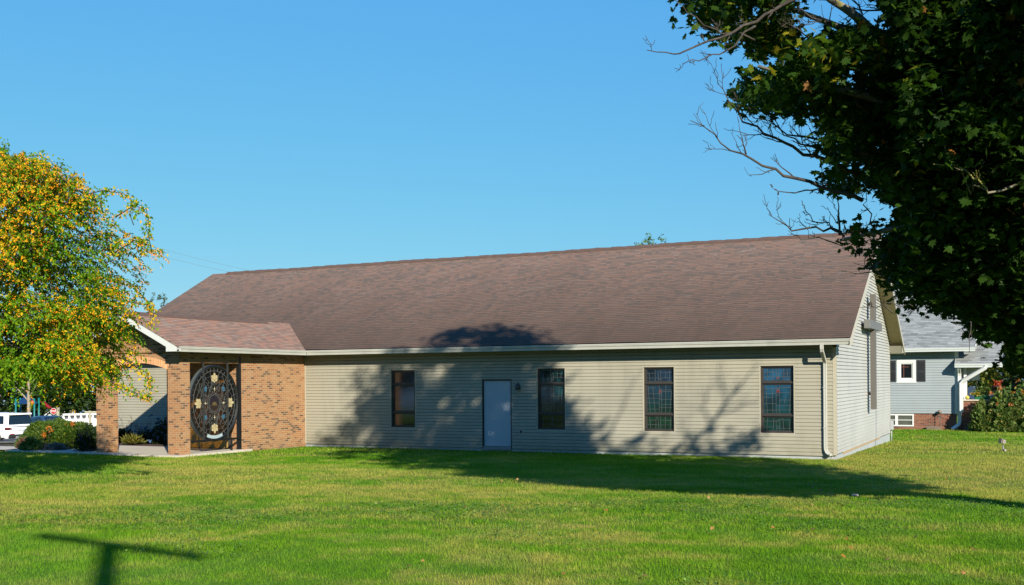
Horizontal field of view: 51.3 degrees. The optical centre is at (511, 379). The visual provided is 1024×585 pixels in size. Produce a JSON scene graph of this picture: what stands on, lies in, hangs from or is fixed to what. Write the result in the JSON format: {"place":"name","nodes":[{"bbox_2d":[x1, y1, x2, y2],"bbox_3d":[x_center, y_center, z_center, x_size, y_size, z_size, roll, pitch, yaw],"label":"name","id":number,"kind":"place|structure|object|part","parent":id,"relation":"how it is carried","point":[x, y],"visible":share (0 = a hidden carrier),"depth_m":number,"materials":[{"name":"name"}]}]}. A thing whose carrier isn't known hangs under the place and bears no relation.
{"place":"outdoors","nodes":[
{"label":"outdoors","id":0,"kind":"place"},
{"bbox_2d":[0,438,16,443],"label":"car park","id":1,"kind":"structure","parent":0,"point":[9,440],"depth_m":56.26,"materials":[{"name":"grey asphalt"}]},
{"bbox_2d":[0,412,31,440],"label":"parked suv","id":2,"kind":"object","parent":1,"relation":"on","point":[13,425],"visible":0.48,"depth_m":60.14,"materials":[{"name":"white paint"}]},
{"bbox_3d":[-29.174,2.254,60.138,1.450,0.480,0.175,0,0,22],"label":"car window","id":3,"kind":"part","parent":2,"relation":"part of","materials":[{"name":"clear glass"}]},
{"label":"car window","id":4,"kind":"part","parent":2,"relation":"part of","materials":[{"name":"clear glass"}]},
{"bbox_2d":[31,415,70,422],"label":"parked sedan","id":5,"kind":"object","parent":1,"relation":"on","point":[41,418],"visible":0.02,"depth_m":69.56,"materials":[{"name":"blue paint"}]},
{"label":"car window","id":6,"kind":"part","parent":5,"relation":"part of","materials":[{"name":"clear glass"}]},
{"bbox_2d":[0,446,96,453],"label":"footpath","id":7,"kind":"structure","parent":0,"point":[5,448],"depth_m":33.86,"materials":[{"name":"concrete"}]},
{"bbox_2d":[0,381,1023,584],"bbox_3d":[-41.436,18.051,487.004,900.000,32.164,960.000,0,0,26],"label":"lawn ground","id":8,"kind":"structure","parent":0,"point":[387,561],"depth_m":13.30,"materials":[{"name":"plant"}]},
{"bbox_2d":[15,437,25,447],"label":"copper plant","id":9,"kind":"object","parent":8,"relation":"on","point":[20,440],"visible":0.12,"depth_m":34.86,"materials":[{"name":"brown plant"}]},
{"bbox_2d":[7,325,36,417],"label":"street tree","id":10,"kind":"object","parent":8,"relation":"on","point":[28,399],"depth_m":77.86,"materials":[{"name":"green plant"}]},
{"bbox_2d":[0,352,45,412],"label":"tree","id":11,"kind":"object","parent":8,"relation":"on","point":[4,407],"visible":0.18,"depth_m":114.66,"materials":[{"name":"green plant"}]},
{"bbox_2d":[16,435,43,450],"bbox_3d":[-15.412,2.056,34.242,0.936,0.557,0.800,0,0,26],"label":"hosta plant","id":12,"kind":"object","parent":8,"relation":"on","point":[33,443],"visible":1,"depth_m":34.04,"materials":[{"name":"green plant"}]},
{"bbox_2d":[15,394,51,417],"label":"play structure","id":13,"kind":"object","parent":8,"relation":"on","point":[23,400],"visible":0.3,"depth_m":95.97,"materials":[{"name":"teal metal"}]},
{"bbox_2d":[2,376,71,416],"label":"tree","id":14,"kind":"object","parent":8,"relation":"on","point":[36,411],"visible":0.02,"depth_m":118.34,"materials":[{"name":"green plant"}]},
{"bbox_2d":[50,408,55,414],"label":"stop sign","id":15,"kind":"object","parent":8,"relation":"on","point":[53,411],"visible":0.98,"depth_m":106.95,"materials":[{"name":"red metal"}]},
{"bbox_2d":[41,441,69,449],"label":"silver plant","id":16,"kind":"object","parent":8,"relation":"on","point":[55,445],"visible":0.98,"depth_m":34.14,"materials":[{"name":"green plant"}]},
{"bbox_2d":[30,357,95,414],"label":"tree","id":17,"kind":"object","parent":8,"relation":"on","point":[77,407],"visible":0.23,"depth_m":113.58,"materials":[{"name":"green plant"}]},
{"bbox_2d":[62,413,95,425],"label":"white barrier","id":18,"kind":"object","parent":8,"relation":"on","point":[77,417],"visible":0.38,"depth_m":84.33,"materials":[{"name":"paint"}]},
{"bbox_2d":[66,419,96,451],"bbox_3d":[-13.370,1.856,33.443,1.044,1.310,1.114,0,0,-14],"label":"purple flower plant","id":19,"kind":"object","parent":8,"relation":"on","point":[84,441],"visible":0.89,"depth_m":33.44,"materials":[{"name":"green plant"}]},
{"bbox_2d":[0,441,166,446],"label":"flower bed","id":20,"kind":"object","parent":8,"relation":"on","point":[150,444],"visible":0.2,"depth_m":37.15,"materials":[{"name":"brown soil"}]},
{"bbox_2d":[14,416,96,448],"bbox_3d":[-15.186,1.791,35.845,3.868,1.192,1.899,0,0,26],"label":"yew bush","id":21,"kind":"object","parent":20,"relation":"on","point":[62,432],"visible":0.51,"depth_m":35.34,"materials":[{"name":"green plant"}]},
{"bbox_2d":[120,432,147,443],"bbox_3d":[-13.193,2.014,36.987,0.983,0.416,1.116,0,0,26],"label":"daylily","id":22,"kind":"object","parent":20,"relation":"on","point":[133,439],"visible":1,"depth_m":36.86,"materials":[{"name":"green plant"}]},
{"bbox_2d":[118,414,150,442],"bbox_3d":[-13.773,1.800,38.613,1.926,1.114,0.954,0,0,26],"label":"red twig shrub","id":23,"kind":"object","parent":20,"relation":"on","point":[122,432],"visible":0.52,"depth_m":38.61,"materials":[{"name":"green plant"}]},
{"bbox_2d":[134,414,159,443],"bbox_3d":[-12.816,1.837,37.707,1.068,1.262,1.229,0,0,-43],"label":"blue flower bush","id":24,"kind":"object","parent":20,"relation":"on","point":[147,435],"visible":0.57,"depth_m":37.59,"materials":[{"name":"green plant"}]},
{"bbox_2d":[149,416,166,443],"bbox_3d":[-12.242,1.852,37.478,1.079,1.169,0.977,0,0,26],"label":"blue flower bush","id":25,"kind":"object","parent":20,"relation":"on","point":[161,432],"visible":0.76,"depth_m":37.33,"materials":[{"name":"green plant"}]},
{"bbox_2d":[73,376,95,411],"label":"tree","id":26,"kind":"object","parent":8,"relation":"on","point":[87,402],"visible":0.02,"depth_m":114.82,"materials":[{"name":"green plant"}]},
{"bbox_2d":[0,137,169,416],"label":"crab apple tree","id":27,"kind":"object","parent":8,"relation":"on","point":[67,344],"visible":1,"depth_m":19.77,"materials":[{"name":"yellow plant"}]},
{"bbox_2d":[85,411,95,423],"bbox_3d":[-24.276,2.707,62.227,1.227,1.827,0.327,0,0,-24],"label":"wooden post","id":28,"kind":"object","parent":8,"relation":"on","point":[89,412],"visible":0.47,"depth_m":61.98,"materials":[{"name":"beige wood"}]},
{"bbox_2d":[0,454,228,465],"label":"fallen crab leaves","id":29,"kind":"object","parent":8,"relation":"on","point":[96,459],"visible":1,"depth_m":27.97,"materials":[{"name":"yellow plant"}]},
{"bbox_2d":[147,292,167,312],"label":"wispy tree","id":30,"kind":"object","parent":8,"relation":"on","point":[158,298],"visible":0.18,"depth_m":81.88,"materials":[{"name":"green plant"}]},
{"bbox_2d":[86,445,252,457],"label":"porch slab","id":31,"kind":"structure","parent":8,"relation":"on","point":[148,451],"depth_m":33.01,"materials":[{"name":"concrete"}]},
{"bbox_2d":[95,233,904,459],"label":"church building","id":32,"kind":"structure","parent":8,"relation":"on","point":[777,347],"depth_m":33.87,"materials":[{"name":"beige"}]},
{"bbox_2d":[190,378,231,448],"bbox_3d":[-9.836,1.061,34.404,1.930,2.280,0.070,0,0,26],"label":"entrance door","id":33,"kind":"structure","parent":32,"relation":"in","point":[193,436],"depth_m":34.37,"materials":[{"name":"brown wood"}]},
{"bbox_2d":[190,356,241,449],"bbox_3d":[-9.128,0.746,32.800,0.188,3.000,2.305,0,0,26],"label":"stained glass window","id":34,"kind":"structure","parent":32,"relation":"attached to","point":[215,402],"depth_m":32.78,"materials":[{"name":"multicoloured glass"}]},
{"bbox_2d":[390,369,415,428],"bbox_3d":[-3.561,0.624,35.120,0.980,1.945,0.140,0,0,26],"label":"window","id":35,"kind":"structure","parent":32,"relation":"in","point":[402,381],"depth_m":35.17,"materials":[{"name":"brown glass"}]},
{"bbox_2d":[482,379,512,449],"bbox_3d":[-0.458,1.091,33.588,1.043,2.226,0.090,0,0,26],"label":"side door","id":36,"kind":"structure","parent":32,"relation":"in","point":[496,395],"depth_m":33.59,"materials":[{"name":"white metal"}]},
{"bbox_2d":[536,367,565,430],"bbox_3d":[1.228,0.590,32.796,0.980,1.945,0.140,0,0,26],"label":"window","id":37,"kind":"structure","parent":32,"relation":"in","point":[550,381],"depth_m":32.83,"materials":[{"name":"brown glass"}]},
{"bbox_2d":[643,366,674,432],"bbox_3d":[4.329,0.567,31.291,0.980,1.945,0.140,0,0,26],"label":"window","id":38,"kind":"structure","parent":32,"relation":"in","point":[658,381],"depth_m":31.33,"materials":[{"name":"brown glass"}]},
{"bbox_2d":[759,364,794,434],"bbox_3d":[7.419,0.545,29.792,0.980,1.945,0.140,0,0,26],"label":"window","id":39,"kind":"structure","parent":32,"relation":"in","point":[776,382],"depth_m":29.82,"materials":[{"name":"blue glass"}]},
{"bbox_2d":[0,496,1023,584],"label":"clover","id":40,"kind":"object","parent":8,"relation":"on","point":[453,515],"visible":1,"depth_m":14.56,"materials":[{"name":"green plant"}]},
{"bbox_2d":[634,233,665,245],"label":"ridge tree","id":41,"kind":"object","parent":8,"relation":"on","point":[648,239],"visible":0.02,"depth_m":94.91,"materials":[{"name":"green plant"}]},
{"bbox_2d":[407,455,1018,575],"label":"fallen leaves","id":42,"kind":"object","parent":8,"relation":"on","point":[843,555],"visible":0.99,"depth_m":14.29,"materials":[{"name":"brown plant"}]},
{"bbox_2d":[643,0,1023,391],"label":"maple tree","id":43,"kind":"object","parent":8,"relation":"on","point":[931,106],"visible":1,"depth_m":11.70,"materials":[{"name":"green plant"}]},
{"bbox_2d":[926,426,940,429],"bbox_3d":[18.925,2.208,47.856,0.600,0.275,0.220,0,0,26],"label":"concrete block","id":44,"kind":"object","parent":8,"relation":"on","point":[933,427],"depth_m":47.76,"materials":[{"name":"beige concrete"}]},
{"bbox_2d":[889,289,1003,429],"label":"neighbour house","id":45,"kind":"structure","parent":8,"relation":"on","point":[930,374],"depth_m":48.09,"materials":[{"name":"blue"}]},
{"bbox_2d":[890,414,913,425],"bbox_3d":[17.692,1.832,48.665,1.220,0.565,0.060,0,0,26],"label":"basement window","id":46,"kind":"structure","parent":45,"relation":"in","point":[899,419],"depth_m":48.59,"materials":[{"name":"white paint"}]},
{"bbox_2d":[896,360,916,382],"bbox_3d":[17.955,-0.388,48.529,0.880,1.040,0.100,0,0,26],"label":"window","id":47,"kind":"structure","parent":45,"relation":"in","point":[906,369],"depth_m":48.52,"materials":[{"name":"white paint"}]},
{"bbox_2d":[968,386,975,398],"bbox_3d":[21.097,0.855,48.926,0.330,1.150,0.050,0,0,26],"label":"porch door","id":48,"kind":"structure","parent":45,"relation":"in","point":[970,389],"depth_m":48.90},
{"bbox_2d":[967,382,992,398],"bbox_3d":[20.888,0.469,47.203,1.378,0.854,0.491,0,0,20],"label":"planter box","id":49,"kind":"object","parent":45,"relation":"on","point":[978,394],"visible":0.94,"depth_m":47.18,"materials":[{"name":"green plastic"}]},
{"bbox_2d":[954,355,1005,395],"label":"porch side tree","id":50,"kind":"object","parent":8,"relation":"on","point":[985,373],"visible":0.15,"depth_m":65.31,"materials":[{"name":"green plant"}]},
{"bbox_2d":[967,396,998,431],"bbox_3d":[20.462,1.497,46.328,1.373,1.621,1.321,0,0,26],"label":"garden bush","id":51,"kind":"object","parent":8,"relation":"on","point":[980,415],"visible":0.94,"depth_m":46.02,"materials":[{"name":"green plant"}]},
{"bbox_2d":[973,343,1018,395],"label":"garden tree","id":52,"kind":"object","parent":8,"relation":"on","point":[999,378],"visible":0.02,"depth_m":85.55,"materials":[{"name":"green plant"}]},
{"bbox_2d":[971,340,1023,394],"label":"garden tree","id":53,"kind":"object","parent":8,"relation":"on","point":[1013,379],"visible":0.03,"depth_m":71.43,"materials":[{"name":"green plant"}]},
{"bbox_2d":[998,438,1005,451],"bbox_3d":[15.044,2.048,32.702,0.175,0.505,0.180,0,0,-8],"label":"flood light","id":54,"kind":"object","parent":8,"relation":"on","point":[1002,441],"visible":0.78,"depth_m":32.67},
{"bbox_2d":[988,387,1022,431],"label":"garden bush","id":55,"kind":"object","parent":8,"relation":"on","point":[1003,404],"visible":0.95,"depth_m":45.66,"materials":[{"name":"green plant"}]},
{"bbox_2d":[1000,347,1022,387],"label":"garden tree","id":56,"kind":"object","parent":8,"relation":"on","point":[1013,375],"visible":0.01,"depth_m":64.51,"materials":[{"name":"green plant"}]},
{"bbox_2d":[1010,379,1023,431],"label":"garden bush","id":57,"kind":"object","parent":8,"relation":"on","point":[1020,397],"visible":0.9,"depth_m":45.43,"materials":[{"name":"green plant"}]},
{"bbox_2d":[0,0,1023,412],"label":"sky","id":58,"kind":"structure","parent":0,"point":[252,134],"materials":[{"name":"blue"}]},
{"bbox_2d":[989,380,1004,393],"bbox_3d":[21.286,0.296,46.667,0.570,0.675,0.598,0,0,-33],"label":"flower pot","id":59,"kind":"object","parent":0,"point":[995,385],"visible":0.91,"depth_m":46.59,"materials":[{"name":"red plant"}]}
]}

